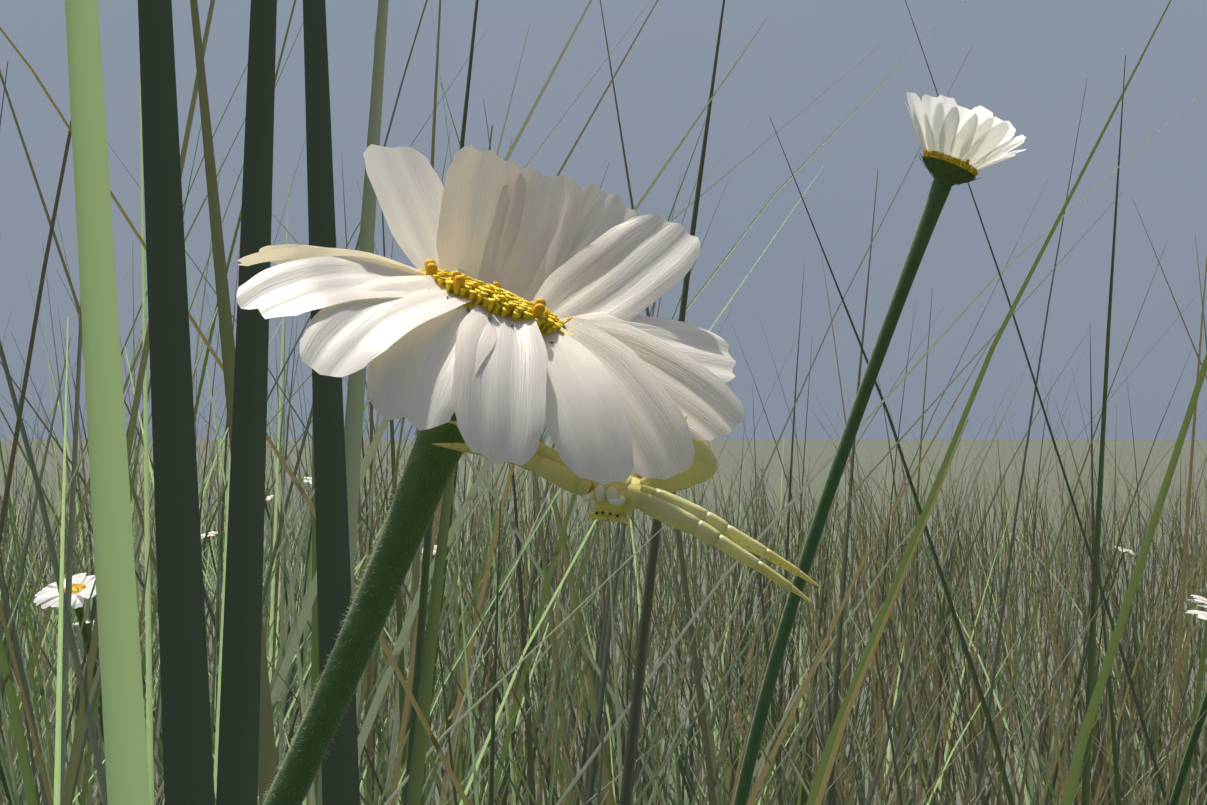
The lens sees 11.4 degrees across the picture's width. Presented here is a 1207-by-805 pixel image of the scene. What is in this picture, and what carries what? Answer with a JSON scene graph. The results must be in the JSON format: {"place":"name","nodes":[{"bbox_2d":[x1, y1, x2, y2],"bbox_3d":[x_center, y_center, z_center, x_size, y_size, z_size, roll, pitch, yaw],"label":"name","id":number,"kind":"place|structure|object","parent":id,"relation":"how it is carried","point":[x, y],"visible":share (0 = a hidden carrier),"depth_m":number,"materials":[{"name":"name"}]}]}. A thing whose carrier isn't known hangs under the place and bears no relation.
{"place":"outdoors","nodes":[
{"label":"outdoors","id":0,"kind":"place"},
{"bbox_2d":[0,0,1206,439],"bbox_3d":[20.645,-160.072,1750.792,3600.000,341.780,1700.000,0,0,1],"label":"sky","id":1,"kind":"structure","parent":0,"point":[1028,68],"depth_m":948.43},
{"bbox_2d":[0,0,1206,804],"bbox_3d":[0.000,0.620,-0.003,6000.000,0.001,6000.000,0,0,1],"label":"ground","id":2,"kind":"structure","parent":0,"point":[866,454],"depth_m":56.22,"materials":[{"name":"green plant"}]},
{"bbox_2d":[33,573,102,714],"bbox_3d":[-0.211,0.354,2.466,0.034,0.570,0.064,0,0,17],"label":"daisy","id":3,"kind":"object","parent":2,"relation":"on","point":[82,587],"visible":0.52,"depth_m":2.45,"materials":[{"name":"white"}]},
{"bbox_2d":[73,620,104,757],"bbox_3d":[-0.494,0.433,5.808,0.040,0.449,0.036,0,0,1],"label":"daisy","id":4,"kind":"object","parent":2,"relation":"on","point":[88,624],"visible":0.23,"depth_m":5.80,"materials":[{"name":"white"}]},
{"bbox_2d":[201,531,221,608],"bbox_3d":[-0.536,0.424,8.261,0.042,0.496,0.034,0,0,1],"label":"daisy","id":5,"kind":"object","parent":2,"relation":"on","point":[211,533],"visible":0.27,"depth_m":8.26,"materials":[{"name":"white"}]},
{"bbox_2d":[265,495,293,737],"bbox_3d":[-0.398,0.388,7.246,0.053,0.556,0.033,0,0,1],"label":"daisy","id":6,"kind":"object","parent":2,"relation":"on","point":[268,515],"visible":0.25,"depth_m":7.25,"materials":[{"name":"white"}]},
{"bbox_2d":[300,477,311,722],"bbox_3d":[-0.313,0.371,6.583,0.037,0.581,0.039,0,0,1],"label":"daisy","id":7,"kind":"object","parent":2,"relation":"on","point":[308,547],"visible":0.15,"depth_m":6.57,"materials":[{"name":"white"}]},
{"bbox_2d":[422,544,455,762],"bbox_3d":[-0.219,0.432,8.216,0.069,0.479,0.034,0,0,-39],"label":"daisy","id":8,"kind":"object","parent":2,"relation":"on","point":[434,550],"visible":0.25,"depth_m":8.23,"materials":[{"name":"white"}]},
{"bbox_2d":[236,144,743,804],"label":"daisy","id":9,"kind":"object","parent":2,"relation":"on","point":[502,322],"visible":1,"depth_m":0.39,"materials":[{"name":"white plant"}]},
{"bbox_2d":[432,415,820,602],"bbox_3d":[0.002,0.006,0.386,0.025,0.012,0.011,0,0,1],"label":"crab spider","id":10,"kind":"object","parent":9,"relation":"attached to","point":[654,498],"visible":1,"depth_m":0.38,"materials":[{"name":"yellow"}]},
{"bbox_2d":[733,91,1025,804],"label":"daisy","id":11,"kind":"object","parent":2,"relation":"on","point":[960,144],"visible":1,"depth_m":0.84,"materials":[{"name":"white"}]},
{"bbox_2d":[1097,546,1134,672],"bbox_3d":[0.751,0.442,8.857,0.060,0.464,0.034,0,0,1],"label":"daisy","id":12,"kind":"object","parent":2,"relation":"on","point":[1124,551],"visible":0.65,"depth_m":8.86,"materials":[{"name":"white"}]},
{"bbox_2d":[1169,595,1206,804],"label":"daisy","id":13,"kind":"object","parent":2,"relation":"on","point":[1186,762],"visible":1,"depth_m":1.90,"materials":[{"name":"white"}]},
{"bbox_2d":[1186,610,1206,804],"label":"daisy","id":14,"kind":"object","parent":2,"relation":"on","point":[1202,615],"visible":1,"depth_m":1.15,"materials":[{"name":"white"}]}
]}

